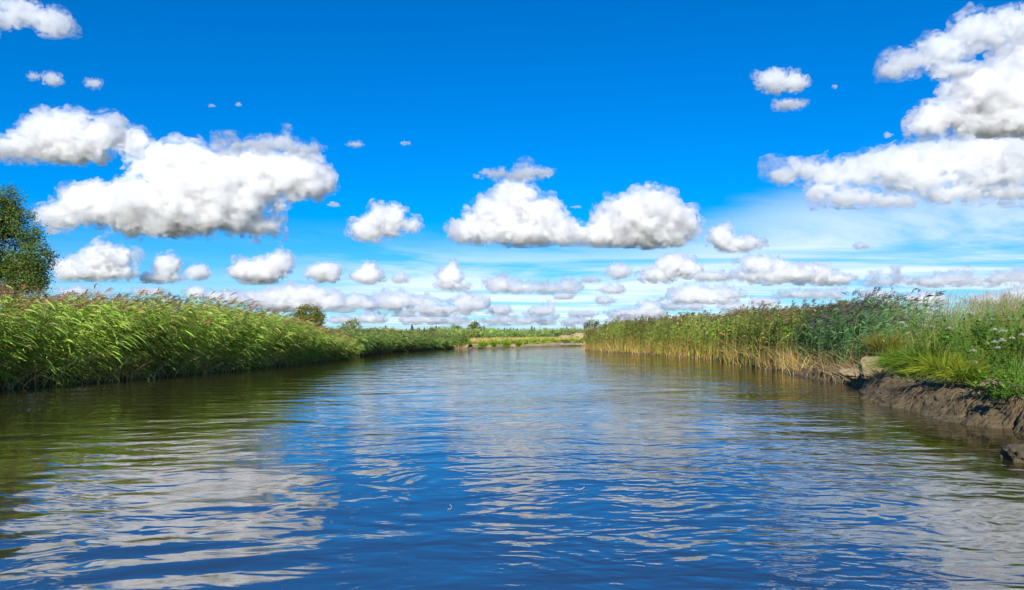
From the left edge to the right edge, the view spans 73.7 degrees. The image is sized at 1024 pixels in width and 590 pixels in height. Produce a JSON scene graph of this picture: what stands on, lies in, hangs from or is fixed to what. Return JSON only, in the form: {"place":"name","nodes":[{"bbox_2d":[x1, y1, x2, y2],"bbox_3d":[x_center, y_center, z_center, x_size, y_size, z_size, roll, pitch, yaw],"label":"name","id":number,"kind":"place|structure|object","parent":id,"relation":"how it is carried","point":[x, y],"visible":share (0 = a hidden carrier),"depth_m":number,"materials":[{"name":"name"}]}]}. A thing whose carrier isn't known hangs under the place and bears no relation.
{"place":"outdoors","nodes":[
{"label":"outdoors","id":0,"kind":"place"},
{"bbox_2d":[0,346,1023,589],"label":"water","id":1,"kind":"structure","parent":0,"point":[364,472],"depth_m":8.35,"materials":[{"name":"blue liquid"}]},
{"bbox_2d":[999,443,1023,462],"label":"boulder","id":2,"kind":"object","parent":1,"relation":"in","point":[1013,452],"visible":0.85,"depth_m":9.72,"materials":[{"name":"stone"}]},
{"bbox_2d":[0,334,1023,388],"bbox_3d":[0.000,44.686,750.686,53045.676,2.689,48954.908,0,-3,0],"label":"ground","id":3,"kind":"structure","parent":0,"point":[220,370],"depth_m":30.99,"materials":[{"name":"soil"}]},
{"bbox_2d":[0,183,64,301],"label":"willow tree","id":4,"kind":"object","parent":3,"relation":"on","point":[17,265],"visible":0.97,"depth_m":43.00,"materials":[{"name":"green plant"}]},
{"bbox_2d":[0,277,364,389],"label":"reed bed","id":5,"kind":"object","parent":3,"relation":"on","point":[107,333],"visible":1,"depth_m":27.27,"materials":[{"name":"green plant"}]},
{"bbox_2d":[289,302,326,326],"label":"willow tree","id":6,"kind":"object","parent":3,"relation":"on","point":[316,315],"visible":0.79,"depth_m":83.37,"materials":[{"name":"green plant"}]},
{"bbox_2d":[340,317,362,329],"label":"tree","id":7,"kind":"object","parent":3,"relation":"on","point":[354,322],"visible":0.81,"depth_m":149.42,"materials":[{"name":"green plant"}]},
{"bbox_2d":[311,324,468,356],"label":"reed bed","id":8,"kind":"object","parent":3,"relation":"on","point":[378,339],"visible":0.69,"depth_m":68.11,"materials":[{"name":"green plant"}]},
{"bbox_2d":[405,328,420,331],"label":"willow bush","id":9,"kind":"object","parent":3,"relation":"on","point":[416,330],"visible":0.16,"depth_m":147.04,"materials":[{"name":"green plant"}]},
{"bbox_2d":[427,326,443,333],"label":"willow bush","id":10,"kind":"object","parent":3,"relation":"on","point":[433,329],"visible":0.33,"depth_m":149.08,"materials":[{"name":"green plant"}]},
{"bbox_2d":[329,325,584,331],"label":"conifer wood","id":11,"kind":"object","parent":3,"relation":"on","point":[483,328],"visible":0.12,"depth_m":478.05,"materials":[{"name":"green plant"}]},
{"bbox_2d":[442,335,472,347],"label":"bank grass","id":12,"kind":"structure","parent":3,"relation":"on","point":[465,342],"depth_m":84.45,"materials":[{"name":"green plant"}]},
{"bbox_2d":[435,325,480,336],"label":"willow bush","id":13,"kind":"object","parent":3,"relation":"on","point":[457,331],"visible":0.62,"depth_m":130.32,"materials":[{"name":"green plant"}]},
{"bbox_2d":[443,327,489,336],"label":"willow bush","id":14,"kind":"object","parent":3,"relation":"on","point":[470,332],"visible":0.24,"depth_m":133.35,"materials":[{"name":"green plant"}]},
{"bbox_2d":[467,320,482,336],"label":"tree","id":15,"kind":"object","parent":3,"relation":"on","point":[474,325],"visible":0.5,"depth_m":149.76,"materials":[{"name":"green plant"}]},
{"bbox_2d":[477,341,490,346],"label":"turf clump","id":16,"kind":"object","parent":3,"relation":"on","point":[481,344],"visible":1,"depth_m":84.92,"materials":[{"name":"green plant"}]},
{"bbox_2d":[469,326,500,336],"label":"willow bush","id":17,"kind":"object","parent":3,"relation":"on","point":[480,331],"visible":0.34,"depth_m":132.76,"materials":[{"name":"green plant"}]},
{"bbox_2d":[488,341,497,346],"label":"turf clump","id":18,"kind":"object","parent":3,"relation":"on","point":[494,343],"visible":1,"depth_m":84.98,"materials":[{"name":"green plant"}]},
{"bbox_2d":[481,328,517,336],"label":"willow bush","id":19,"kind":"object","parent":3,"relation":"on","point":[487,331],"visible":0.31,"depth_m":129.78,"materials":[{"name":"green plant"}]},
{"bbox_2d":[501,341,511,346],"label":"turf clump","id":20,"kind":"object","parent":3,"relation":"on","point":[506,344],"visible":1,"depth_m":84.93,"materials":[{"name":"green plant"}]},
{"bbox_2d":[483,328,536,337],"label":"willow bush","id":21,"kind":"object","parent":3,"relation":"on","point":[514,333],"visible":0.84,"depth_m":120.93,"materials":[{"name":"green plant"}]},
{"bbox_2d":[514,341,522,346],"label":"turf clump","id":22,"kind":"object","parent":3,"relation":"on","point":[518,344],"visible":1,"depth_m":85.00,"materials":[{"name":"green plant"}]},
{"bbox_2d":[469,337,585,343],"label":"bank grass","id":23,"kind":"structure","parent":3,"relation":"on","point":[537,339],"depth_m":97.70,"materials":[{"name":"green plant"}]},
{"bbox_2d":[519,328,568,336],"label":"willow bush","id":24,"kind":"object","parent":3,"relation":"on","point":[545,333],"visible":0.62,"depth_m":128.93,"materials":[{"name":"green plant"}]},
{"bbox_2d":[538,326,581,336],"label":"willow bush","id":25,"kind":"object","parent":3,"relation":"on","point":[544,329],"visible":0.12,"depth_m":136.78,"materials":[{"name":"green plant"}]},
{"bbox_2d":[551,327,584,336],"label":"willow bush","id":26,"kind":"object","parent":3,"relation":"on","point":[558,335],"visible":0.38,"depth_m":128.04,"materials":[{"name":"green plant"}]},
{"bbox_2d":[557,327,593,334],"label":"willow bush","id":27,"kind":"object","parent":3,"relation":"on","point":[580,330],"visible":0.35,"depth_m":126.00,"materials":[{"name":"green plant"}]},
{"bbox_2d":[571,333,585,337],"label":"earth heap","id":28,"kind":"object","parent":3,"relation":"on","point":[578,335],"visible":0.44,"depth_m":110.67,"materials":[{"name":"beige soil"}]},
{"bbox_2d":[583,319,600,329],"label":"tree","id":29,"kind":"object","parent":3,"relation":"on","point":[595,323],"visible":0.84,"depth_m":205.08,"materials":[{"name":"green plant"}]},
{"bbox_2d":[582,287,941,374],"bbox_3d":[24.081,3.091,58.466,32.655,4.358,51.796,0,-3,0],"label":"reed bed","id":30,"kind":"object","parent":3,"relation":"on","point":[722,324],"visible":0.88,"depth_m":48.15,"materials":[{"name":"green plant"}]},
{"bbox_2d":[707,326,948,385],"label":"straw","id":31,"kind":"object","parent":3,"relation":"on","point":[830,362],"visible":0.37,"depth_m":29.67,"materials":[{"name":"beige plant"}]},
{"bbox_2d":[733,285,944,369],"bbox_3d":[17.528,1.829,33.594,8.950,4.172,23.320,0,-3,5],"label":"reed bed","id":32,"kind":"object","parent":3,"relation":"on","point":[858,321],"visible":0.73,"depth_m":28.33,"materials":[{"name":"green plant"}]},
{"bbox_2d":[834,279,1023,396],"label":"grass","id":33,"kind":"structure","parent":3,"relation":"on","point":[983,352],"depth_m":23.68,"materials":[{"name":"green plant"}]},
{"bbox_2d":[855,325,917,355],"bbox_3d":[13.462,1.607,24.410,2.210,1.160,2.223,0,-3,0],"label":"grass tussock","id":34,"kind":"object","parent":33,"relation":"on","point":[876,344],"depth_m":24.25,"materials":[{"name":"green plant"}]},
{"bbox_2d":[896,327,957,356],"bbox_3d":[12.421,1.415,20.556,1.656,0.931,1.581,0,-3,0],"label":"leafy herb","id":35,"kind":"object","parent":33,"relation":"on","point":[914,343],"visible":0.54,"depth_m":20.37,"materials":[{"name":"green plant"}]},
{"bbox_2d":[961,365,1003,383],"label":"leafy herb","id":36,"kind":"object","parent":33,"relation":"on","point":[968,375],"visible":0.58,"depth_m":15.13,"materials":[{"name":"green plant"}]},
{"bbox_2d":[874,289,1023,370],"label":"seeding grass","id":37,"kind":"structure","parent":3,"relation":"on","point":[997,304],"depth_m":25.25,"materials":[{"name":"green plant"}]},
{"bbox_2d":[967,311,974,365],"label":"umbel flower","id":38,"kind":"object","parent":3,"relation":"on","point":[968,312],"visible":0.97,"depth_m":17.97,"materials":[{"name":"white plant"}]},
{"bbox_2d":[998,329,1007,372],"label":"umbel flower","id":39,"kind":"object","parent":3,"relation":"on","point":[1004,330],"visible":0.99,"depth_m":15.95,"materials":[{"name":"white plant"}]},
{"bbox_2d":[999,338,1006,379],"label":"umbel flower","id":40,"kind":"object","parent":3,"relation":"on","point":[1003,340],"visible":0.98,"depth_m":15.74,"materials":[{"name":"white plant"}]},
{"bbox_2d":[1009,337,1015,380],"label":"umbel flower","id":41,"kind":"object","parent":3,"relation":"on","point":[1012,338],"visible":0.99,"depth_m":15.74,"materials":[{"name":"white plant"}]},
{"bbox_2d":[0,0,1023,333],"label":"sky","id":42,"kind":"structure","parent":0,"point":[397,164],"materials":[{"name":"blue"}]},
{"bbox_2d":[450,342,586,348],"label":"riverbank","id":43,"kind":"structure","parent":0,"point":[475,346],"depth_m":93.77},
{"bbox_2d":[468,336,581,342],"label":"dry grass","id":44,"kind":"structure","parent":0,"point":[477,339],"depth_m":101.33,"materials":[{"name":"yellow plant"}]},
{"bbox_2d":[759,363,1023,434],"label":"riverbank","id":45,"kind":"structure","parent":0,"point":[928,402],"depth_m":15.71,"materials":[{"name":"soil"}]},
{"bbox_2d":[838,368,859,379],"bbox_3d":[11.864,2.759,23.877,0.902,0.410,0.782,0,-3,0],"label":"clay clod","id":46,"kind":"object","parent":45,"relation":"on","point":[850,372],"visible":0.81,"depth_m":23.64,"materials":[{"name":"beige soil"}]},
{"bbox_2d":[859,356,884,380],"bbox_3d":[11.623,2.408,22.062,0.748,0.889,0.770,0,-3,0],"label":"clay lump","id":47,"kind":"object","parent":45,"relation":"on","point":[868,374],"visible":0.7,"depth_m":21.92,"materials":[{"name":"beige soil"}]},
{"bbox_2d":[855,341,947,372],"bbox_3d":[11.677,1.809,20.155,3.155,1.049,3.076,2,-4,-27],"label":"grass tussock","id":48,"kind":"object","parent":45,"relation":"on","point":[886,364],"depth_m":20.18,"materials":[{"name":"green plant"}]},
{"bbox_2d":[881,344,951,366],"bbox_3d":[11.756,1.673,19.393,2.348,0.791,2.233,0,-3,0],"label":"grass tussock","id":49,"kind":"object","parent":45,"relation":"on","point":[907,359],"depth_m":19.34,"materials":[{"name":"green plant"}]},
{"bbox_2d":[834,362,1023,422],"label":"roots","id":50,"kind":"object","parent":45,"relation":"hanging from","point":[1017,405],"visible":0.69,"depth_m":14.52,"materials":[{"name":"brown plant"}]},
{"bbox_2d":[895,347,993,377],"bbox_3d":[10.364,1.607,16.373,2.338,0.776,2.352,0,-3,0],"label":"grass tussock","id":51,"kind":"object","parent":45,"relation":"on","point":[925,368],"depth_m":16.40,"materials":[{"name":"green plant"}]},
{"bbox_2d":[925,372,982,383],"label":"leafy herb","id":52,"kind":"object","parent":45,"relation":"on","point":[962,382],"visible":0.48,"depth_m":15.87,"materials":[{"name":"green plant"}]},
{"bbox_2d":[924,357,1010,382],"bbox_3d":[10.378,1.692,15.614,1.912,0.631,1.762,-2,-4,26],"label":"grass tussock","id":53,"kind":"object","parent":45,"relation":"on","point":[973,368],"depth_m":15.54,"materials":[{"name":"green plant"}]},
{"bbox_2d":[941,327,1019,365],"bbox_3d":[11.347,1.238,16.545,1.694,0.913,1.283,-1,-4,22],"label":"leafy herb","id":54,"kind":"object","parent":45,"relation":"on","point":[967,353],"visible":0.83,"depth_m":16.46,"materials":[{"name":"green plant"}]},
{"bbox_2d":[967,382,1011,395],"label":"leafy herb","id":55,"kind":"object","parent":45,"relation":"on","point":[990,387],"visible":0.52,"depth_m":14.19,"materials":[{"name":"green plant"}]},
{"bbox_2d":[979,378,1007,392],"bbox_3d":[10.215,1.935,14.514,0.514,0.332,0.515,-3,-4,42],"label":"clay clod","id":56,"kind":"object","parent":45,"relation":"on","point":[981,383],"visible":0.4,"depth_m":14.37,"materials":[{"name":"beige soil"}]},
{"bbox_2d":[965,305,1023,350],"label":"leafy herb","id":57,"kind":"object","parent":45,"relation":"on","point":[1017,325],"visible":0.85,"depth_m":16.53,"materials":[{"name":"green plant"}]},
{"bbox_2d":[978,357,1023,396],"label":"leafy herb","id":58,"kind":"object","parent":45,"relation":"on","point":[1003,378],"visible":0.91,"depth_m":13.47,"materials":[{"name":"green plant"}]},
{"bbox_2d":[990,389,1023,400],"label":"creeper","id":59,"kind":"object","parent":58,"relation":"hanging from","point":[1002,394],"visible":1,"depth_m":13.14,"materials":[{"name":"green plant"}]},
{"bbox_2d":[933,312,1001,344],"bbox_3d":[12.244,0.921,18.395,1.725,0.905,1.599,-1,-4,22],"label":"leafy herb","id":60,"kind":"object","parent":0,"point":[959,333],"visible":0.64,"depth_m":18.49,"materials":[{"name":"green plant"}]}
]}

